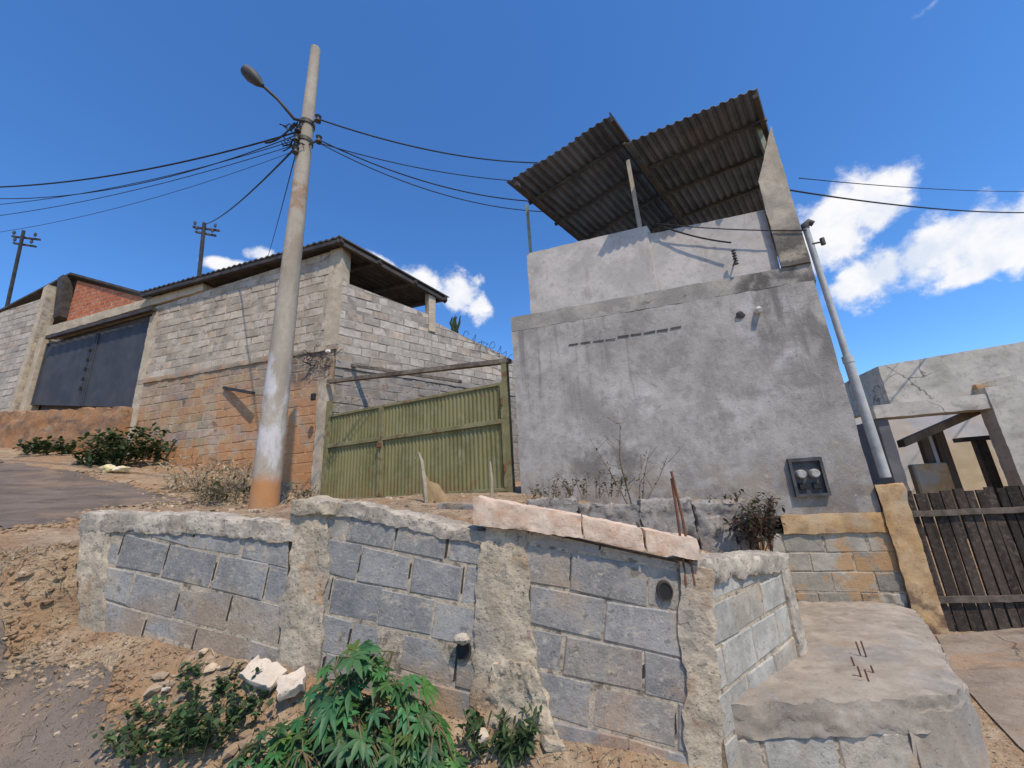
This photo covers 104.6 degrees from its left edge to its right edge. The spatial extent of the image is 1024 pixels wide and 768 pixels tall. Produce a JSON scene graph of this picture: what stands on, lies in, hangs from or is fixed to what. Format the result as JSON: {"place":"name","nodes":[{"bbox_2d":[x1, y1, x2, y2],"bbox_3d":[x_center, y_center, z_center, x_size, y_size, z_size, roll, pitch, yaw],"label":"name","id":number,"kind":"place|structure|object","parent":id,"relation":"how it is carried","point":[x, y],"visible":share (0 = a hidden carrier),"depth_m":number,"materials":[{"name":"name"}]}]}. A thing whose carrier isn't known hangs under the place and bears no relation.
{"place":"outdoors","nodes":[
{"label":"outdoors","id":0,"kind":"place"},
{"bbox_2d":[0,618,135,767],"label":"road","id":1,"kind":"structure","parent":0,"point":[89,752],"depth_m":2.13,"materials":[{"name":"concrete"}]},
{"bbox_2d":[0,590,158,767],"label":"road edge crumbs","id":2,"kind":"object","parent":1,"relation":"on","point":[38,660],"visible":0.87,"depth_m":2.29,"materials":[{"name":"soil"}]},
{"bbox_2d":[0,461,195,528],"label":"road","id":3,"kind":"structure","parent":0,"point":[29,495],"depth_m":5.94,"materials":[{"name":"grey asphalt"}]},
{"bbox_2d":[0,470,215,533],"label":"road edge gravel","id":4,"kind":"structure","parent":3,"relation":"on","point":[71,523],"depth_m":5.07,"materials":[{"name":"beige gravel"}]},
{"bbox_2d":[0,447,1023,767],"bbox_3d":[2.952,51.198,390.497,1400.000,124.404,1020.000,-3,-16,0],"label":"ground","id":5,"kind":"structure","parent":0,"point":[1004,749],"depth_m":2.50,"materials":[{"name":"soil"}]},
{"bbox_2d":[5,230,40,305],"bbox_3d":[-21.673,-3.513,16.893,2.578,5.964,0.782,-13,-18,31],"label":"distant pole","id":6,"kind":"object","parent":5,"relation":"on","point":[22,237],"visible":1,"depth_m":16.98,"materials":[{"name":"wood"}]},
{"bbox_2d":[0,539,78,689],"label":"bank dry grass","id":7,"kind":"structure","parent":5,"relation":"on","point":[11,550],"depth_m":2.77,"materials":[{"name":"plant"}]},
{"bbox_2d":[0,542,78,678],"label":"bank clods","id":8,"kind":"object","parent":5,"relation":"on","point":[59,578],"visible":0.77,"depth_m":2.64,"materials":[{"name":"soil"}]},
{"bbox_2d":[12,435,80,455],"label":"roadside bush","id":9,"kind":"object","parent":5,"relation":"on","point":[36,447],"visible":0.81,"depth_m":9.49,"materials":[{"name":"green plant"}]},
{"bbox_2d":[0,272,150,411],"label":"gable house","id":10,"kind":"structure","parent":5,"relation":"on","point":[26,321],"depth_m":12.22,"materials":[{"name":"concrete"}]},
{"bbox_2d":[71,449,128,465],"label":"roadside bush","id":11,"kind":"object","parent":5,"relation":"on","point":[88,460],"visible":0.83,"depth_m":8.22,"materials":[{"name":"green plant"}]},
{"bbox_2d":[99,464,130,472],"bbox_3d":[-7.811,1.675,7.791,0.552,0.206,0.209,-1,-16,-7],"label":"plastic bag","id":12,"kind":"object","parent":5,"relation":"on","point":[108,468],"visible":0.97,"depth_m":7.73,"materials":[{"name":"white plastic"}]},
{"bbox_2d":[73,422,175,464],"bbox_3d":[-8.464,1.332,8.731,1.690,0.906,1.607,4,-17,-26],"label":"roadside bush","id":13,"kind":"object","parent":5,"relation":"on","point":[116,445],"visible":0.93,"depth_m":8.56,"materials":[{"name":"green plant"}]},
{"bbox_2d":[161,687,170,691],"bbox_3d":[-1.945,1.718,2.224,0.046,0.031,0.037,7,-18,-33],"label":"concrete chunk","id":14,"kind":"object","parent":5,"relation":"on","point":[165,689],"visible":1,"depth_m":2.22,"materials":[{"name":"grey concrete"}]},
{"bbox_2d":[86,682,274,767],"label":"weed clump","id":15,"kind":"object","parent":5,"relation":"on","point":[187,731],"visible":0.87,"depth_m":1.99,"materials":[{"name":"green plant"}]},
{"bbox_2d":[147,449,254,492],"bbox_3d":[-5.334,1.580,7.077,2.005,0.734,1.322,8,-19,-34],"label":"dry shrub","id":16,"kind":"object","parent":5,"relation":"on","point":[206,472],"visible":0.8,"depth_m":6.88,"materials":[{"name":"plant"}]},
{"bbox_2d":[142,648,259,759],"bbox_3d":[-1.816,1.645,2.318,1.078,0.639,0.478,-18,-21,42],"label":"pale debris","id":17,"kind":"object","parent":5,"relation":"on","point":[233,748],"visible":0.48,"depth_m":2.18,"materials":[{"name":"beige stone"}]},
{"bbox_2d":[192,221,219,274],"bbox_3d":[-12.753,-3.967,15.897,1.777,5.102,0.854,-18,-21,42],"label":"distant pole","id":18,"kind":"object","parent":5,"relation":"on","point":[203,228],"visible":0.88,"depth_m":15.96,"materials":[{"name":"wood"}]},
{"bbox_2d":[182,474,250,505],"bbox_3d":[-4.247,1.629,6.026,1.254,0.479,1.156,8,-19,-34],"label":"dry shrub","id":19,"kind":"object","parent":5,"relation":"on","point":[222,490],"visible":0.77,"depth_m":5.90,"materials":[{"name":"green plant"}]},
{"bbox_2d":[138,490,297,512],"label":"verge pebbles","id":20,"kind":"object","parent":5,"relation":"on","point":[217,510],"visible":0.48,"depth_m":5.23,"materials":[{"name":"beige stone"}]},
{"bbox_2d":[175,654,261,707],"bbox_3d":[-1.675,1.679,2.248,0.540,0.200,0.353,0,-16,-10],"label":"weed clump","id":21,"kind":"object","parent":5,"relation":"on","point":[220,683],"visible":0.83,"depth_m":2.20,"materials":[{"name":"green plant"}]},
{"bbox_2d":[152,483,303,509],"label":"verge dry grass","id":22,"kind":"structure","parent":5,"relation":"on","point":[177,495],"depth_m":5.95,"materials":[{"name":"plant"}]},
{"bbox_2d":[0,235,520,490],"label":"block house","id":23,"kind":"structure","parent":5,"relation":"on","point":[187,358],"depth_m":9.78,"materials":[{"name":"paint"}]},
{"bbox_2d":[449,316,460,332],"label":"cactus plant","id":24,"kind":"object","parent":23,"relation":"on","point":[454,326],"visible":0.83,"depth_m":11.08,"materials":[{"name":"green plant"}]},
{"bbox_2d":[463,331,512,357],"bbox_3d":[-0.733,-1.114,11.775,1.660,0.638,0.414,11,-21,-41],"label":"razor wire","id":25,"kind":"object","parent":23,"relation":"attached to","point":[487,344],"visible":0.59,"depth_m":11.71,"materials":[{"name":"metal"}]},
{"bbox_2d":[239,655,286,692],"bbox_3d":[-1.413,1.646,2.253,0.236,0.150,0.136,-5,-16,6],"label":"concrete chunk","id":26,"kind":"object","parent":5,"relation":"on","point":[267,676],"visible":0.95,"depth_m":2.23,"materials":[{"name":"white concrete"}]},
{"bbox_2d":[240,44,321,508],"bbox_3d":[-3.481,-2.073,5.616,1.161,7.878,0.478,5,-18,-28],"label":"utility pole","id":27,"kind":"object","parent":5,"relation":"on","point":[265,488],"visible":0.98,"depth_m":5.43,"materials":[{"name":"concrete"}]},
{"bbox_2d":[0,141,290,204],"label":"power cable","id":28,"kind":"object","parent":27,"relation":"attached to","point":[151,179],"visible":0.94,"depth_m":6.57,"materials":[{"name":"black rubber"}]},
{"bbox_2d":[0,136,293,198],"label":"power cable","id":29,"kind":"object","parent":27,"relation":"attached to","point":[155,179],"visible":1,"depth_m":6.49,"materials":[{"name":"black rubber"}]},
{"bbox_2d":[2,152,291,231],"bbox_3d":[-7.170,-3.047,6.778,7.850,0.336,0.008,-6,-16,10],"label":"power cable","id":30,"kind":"object","parent":27,"relation":"attached to","point":[155,197],"visible":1,"depth_m":6.50,"materials":[{"name":"black rubber"}]},
{"bbox_2d":[0,131,296,187],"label":"power cable","id":31,"kind":"object","parent":27,"relation":"attached to","point":[152,167],"visible":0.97,"depth_m":6.56,"materials":[{"name":"black rubber"}]},
{"bbox_2d":[0,144,296,215],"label":"power cable","id":32,"kind":"object","parent":27,"relation":"attached to","point":[156,184],"visible":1,"depth_m":6.53,"materials":[{"name":"black rubber"}]},
{"bbox_2d":[206,149,292,223],"bbox_3d":[-7.886,-5.068,11.073,0.024,5.842,12.381,12,-22,-44],"label":"power cable","id":33,"kind":"object","parent":27,"relation":"attached to","point":[274,169],"visible":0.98,"depth_m":8.14,"materials":[{"name":"black rubber"}]},
{"bbox_2d":[265,122,295,143],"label":"power cable","id":34,"kind":"object","parent":27,"relation":"attached to","point":[284,133],"visible":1,"depth_m":6.12,"materials":[{"name":"black rubber"}]},
{"bbox_2d":[268,155,295,254],"bbox_3d":[-6.820,-4.292,11.315,0.016,4.468,11.752,8,-19,-34],"label":"power cable","id":35,"kind":"object","parent":27,"relation":"attached to","point":[283,199],"visible":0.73,"depth_m":7.88,"materials":[{"name":"black rubber"}]},
{"bbox_2d":[319,142,510,180],"bbox_3d":[-1.443,-3.634,6.540,3.234,0.248,0.016,1,-16,-14],"label":"power cable","id":36,"kind":"object","parent":27,"relation":"attached to","point":[413,166],"visible":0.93,"depth_m":6.47,"materials":[{"name":"black rubber"}]},
{"bbox_2d":[321,140,528,201],"bbox_3d":[-1.353,-3.511,6.586,3.449,0.593,0.020,1,-16,-16],"label":"power cable","id":37,"kind":"object","parent":27,"relation":"attached to","point":[423,180],"visible":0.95,"depth_m":6.50,"materials":[{"name":"black rubber"}]},
{"bbox_2d":[320,119,537,162],"bbox_3d":[-1.289,-4.343,7.164,3.977,0.533,0.025,3,-17,-23],"label":"power cable","id":38,"kind":"object","parent":27,"relation":"attached to","point":[420,147],"visible":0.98,"depth_m":6.95,"materials":[{"name":"black rubber"}]},
{"bbox_2d":[319,143,541,211],"bbox_3d":[-1.142,-3.382,6.596,3.856,0.734,0.016,1,-16,-16],"label":"power cable","id":39,"kind":"object","parent":27,"relation":"attached to","point":[422,187],"visible":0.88,"depth_m":6.45,"materials":[{"name":"black rubber"}]},
{"bbox_2d":[226,720,343,767],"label":"castor plant","id":40,"kind":"object","parent":5,"relation":"on","point":[276,745],"visible":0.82,"depth_m":1.79,"materials":[{"name":"green plant"}]},
{"bbox_2d":[276,666,306,701],"bbox_3d":[-1.208,1.640,2.167,0.151,0.132,0.125,2,-16,-18],"label":"concrete chunk","id":41,"kind":"object","parent":5,"relation":"on","point":[291,684],"visible":1,"depth_m":2.14,"materials":[{"name":"beige concrete"}]},
{"bbox_2d":[280,482,319,503],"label":"dry shrub","id":42,"kind":"object","parent":5,"relation":"on","point":[308,492],"visible":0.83,"depth_m":5.52,"materials":[{"name":"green plant"}]},
{"bbox_2d":[310,378,333,495],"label":"gate pillar","id":43,"kind":"structure","parent":5,"relation":"on","point":[325,392],"depth_m":7.84,"materials":[{"name":"concrete"}]},
{"bbox_2d":[0,552,689,767],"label":"dry grass litter","id":44,"kind":"object","parent":5,"relation":"on","point":[222,704],"visible":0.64,"depth_m":2.15,"materials":[{"name":"plant"}]},
{"bbox_2d":[0,551,704,767],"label":"wall foot pebbles","id":45,"kind":"object","parent":5,"relation":"on","point":[474,762],"depth_m":2.20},
{"bbox_2d":[273,638,466,767],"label":"castor plant","id":46,"kind":"object","parent":5,"relation":"on","point":[343,732],"visible":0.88,"depth_m":1.83,"materials":[{"name":"green plant"}]},
{"bbox_2d":[139,493,652,655],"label":"planter litter","id":47,"kind":"object","parent":5,"relation":"on","point":[412,509],"visible":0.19,"depth_m":4.02,"materials":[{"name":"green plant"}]},
{"bbox_2d":[320,358,515,498],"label":"metal gate","id":48,"kind":"structure","parent":5,"relation":"on","point":[459,440],"depth_m":6.66,"materials":[{"name":"green metal"}]},
{"bbox_2d":[376,703,470,767],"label":"castor plant","id":49,"kind":"object","parent":5,"relation":"on","point":[426,717],"visible":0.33,"depth_m":1.81,"materials":[{"name":"green plant"}]},
{"bbox_2d":[415,452,446,502],"bbox_3d":[-0.868,1.101,4.301,0.401,0.740,0.047,-5,-16,5],"label":"dry stalk","id":50,"kind":"object","parent":5,"relation":"on","point":[431,491],"visible":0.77,"depth_m":4.29,"materials":[{"name":"beige plant"}]},
{"bbox_2d":[76,471,808,767],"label":"retaining wall","id":51,"kind":"structure","parent":5,"relation":"on","point":[673,657],"depth_m":2.29,"materials":[{"name":"concrete"}]},
{"bbox_2d":[437,502,473,509],"bbox_3d":[-0.478,1.148,3.702,0.429,0.098,0.155,-5,-16,5],"label":"concrete chunk","id":52,"kind":"object","parent":5,"relation":"on","point":[459,506],"visible":0.57,"depth_m":3.65,"materials":[{"name":"grey concrete"}]},
{"bbox_2d":[245,493,704,552],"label":"pebbles","id":53,"kind":"object","parent":5,"relation":"on","point":[428,504],"visible":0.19,"depth_m":4.21,"materials":[{"name":"stone"}]},
{"bbox_2d":[472,727,488,746],"bbox_3d":[-0.160,1.784,2.000,0.080,0.075,0.077,-1,-16,-10],"label":"concrete chunk","id":54,"kind":"object","parent":5,"relation":"on","point":[485,735],"visible":0.59,"depth_m":1.98,"materials":[{"name":"beige concrete"}]},
{"bbox_2d":[489,461,493,497],"bbox_3d":[-0.240,1.115,4.589,0.050,0.426,0.043,-3,-16,0],"label":"dead stake","id":55,"kind":"object","parent":5,"relation":"on","point":[491,485],"visible":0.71,"depth_m":4.57,"materials":[{"name":"wood"}]},
{"bbox_2d":[454,701,542,767],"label":"weed clump","id":56,"kind":"object","parent":5,"relation":"on","point":[524,738],"visible":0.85,"depth_m":1.94,"materials":[{"name":"green plant"}]},
{"bbox_2d":[539,735,565,751],"bbox_3d":[0.209,1.807,1.986,0.130,0.089,0.068,1,-16,-14],"label":"concrete chunk","id":57,"kind":"object","parent":5,"relation":"on","point":[549,744],"visible":0.97,"depth_m":1.96,"materials":[{"name":"beige concrete"}]},
{"bbox_2d":[525,478,579,498],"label":"dry shrub","id":58,"kind":"object","parent":5,"relation":"on","point":[539,492],"visible":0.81,"depth_m":4.25,"materials":[{"name":"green plant"}]},
{"bbox_2d":[526,496,758,552],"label":"rubble kerb","id":59,"kind":"structure","parent":5,"relation":"on","point":[706,528],"depth_m":3.65,"materials":[{"name":"grey concrete"}]},
{"bbox_2d":[547,467,637,498],"bbox_3d":[0.828,1.031,4.128,0.963,0.314,0.483,-3,-16,0],"label":"dry shrub","id":60,"kind":"object","parent":59,"relation":"on","point":[569,491],"visible":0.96,"depth_m":4.07,"materials":[{"name":"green plant"}]},
{"bbox_2d":[590,417,679,503],"bbox_3d":[1.240,0.820,4.215,0.885,0.876,0.668,4,-17,-23],"label":"dry shrub","id":61,"kind":"object","parent":59,"relation":"on","point":[623,474],"visible":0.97,"depth_m":4.05,"materials":[{"name":"brown plant"}]},
{"bbox_2d":[710,489,785,551],"bbox_3d":[2.150,1.192,3.508,0.661,0.529,0.759,0,-16,-12],"label":"dry shrub","id":62,"kind":"object","parent":59,"relation":"on","point":[767,534],"visible":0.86,"depth_m":3.37,"materials":[{"name":"brown plant"}]},
{"bbox_2d":[507,88,948,633],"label":"grey house","id":63,"kind":"structure","parent":5,"relation":"on","point":[715,363],"depth_m":5.37,"materials":[{"name":"paint"}]},
{"bbox_2d":[654,223,730,242],"bbox_3d":[2.558,-2.157,5.643,0.928,0.611,0.023,-8,-16,18],"label":"power cable","id":64,"kind":"object","parent":63,"relation":"attached to","point":[691,235],"visible":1,"depth_m":5.62,"materials":[{"name":"black rubber"}]},
{"bbox_2d":[800,219,891,477],"bbox_3d":[4.030,-0.580,4.816,0.197,3.353,0.112,-8,-16,16],"label":"service mast","id":65,"kind":"object","parent":63,"relation":"attached to","point":[848,360],"visible":0.98,"depth_m":4.68,"materials":[{"name":"metal"}]},
{"bbox_2d":[657,223,806,230],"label":"power cable","id":66,"kind":"object","parent":65,"relation":"attached to","point":[730,229],"visible":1,"depth_m":5.49,"materials":[{"name":"black rubber"}]},
{"bbox_2d":[790,189,1023,212],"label":"power cable","id":67,"kind":"object","parent":63,"relation":"attached to","point":[897,204],"visible":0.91,"depth_m":6.75,"materials":[{"name":"black rubber"}]},
{"bbox_2d":[731,601,990,767],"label":"step platform","id":68,"kind":"structure","parent":5,"relation":"on","point":[865,684],"depth_m":2.07,"materials":[{"name":"concrete"}]},
{"bbox_2d":[844,341,1023,536],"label":"porch house","id":69,"kind":"structure","parent":5,"relation":"on","point":[950,422],"depth_m":8.39,"materials":[{"name":"paint"}]},
{"bbox_2d":[907,485,1023,631],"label":"gate","id":70,"kind":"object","parent":5,"relation":"on","point":[999,559],"visible":0.94,"depth_m":4.09,"materials":[{"name":"brown wood"}]},
{"bbox_2d":[0,0,1023,382],"label":"sky","id":71,"kind":"structure","parent":0,"point":[918,94],"materials":[{"name":"blue"}]},
{"bbox_2d":[799,178,1023,191],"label":"power cable","id":72,"kind":"object","parent":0,"point":[907,187],"visible":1,"depth_m":6.97,"materials":[{"name":"black rubber"}]},
{"bbox_2d":[936,627,1023,749],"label":"driveway","id":73,"kind":"structure","parent":0,"point":[988,667],"depth_m":3.19,"materials":[{"name":"concrete"}]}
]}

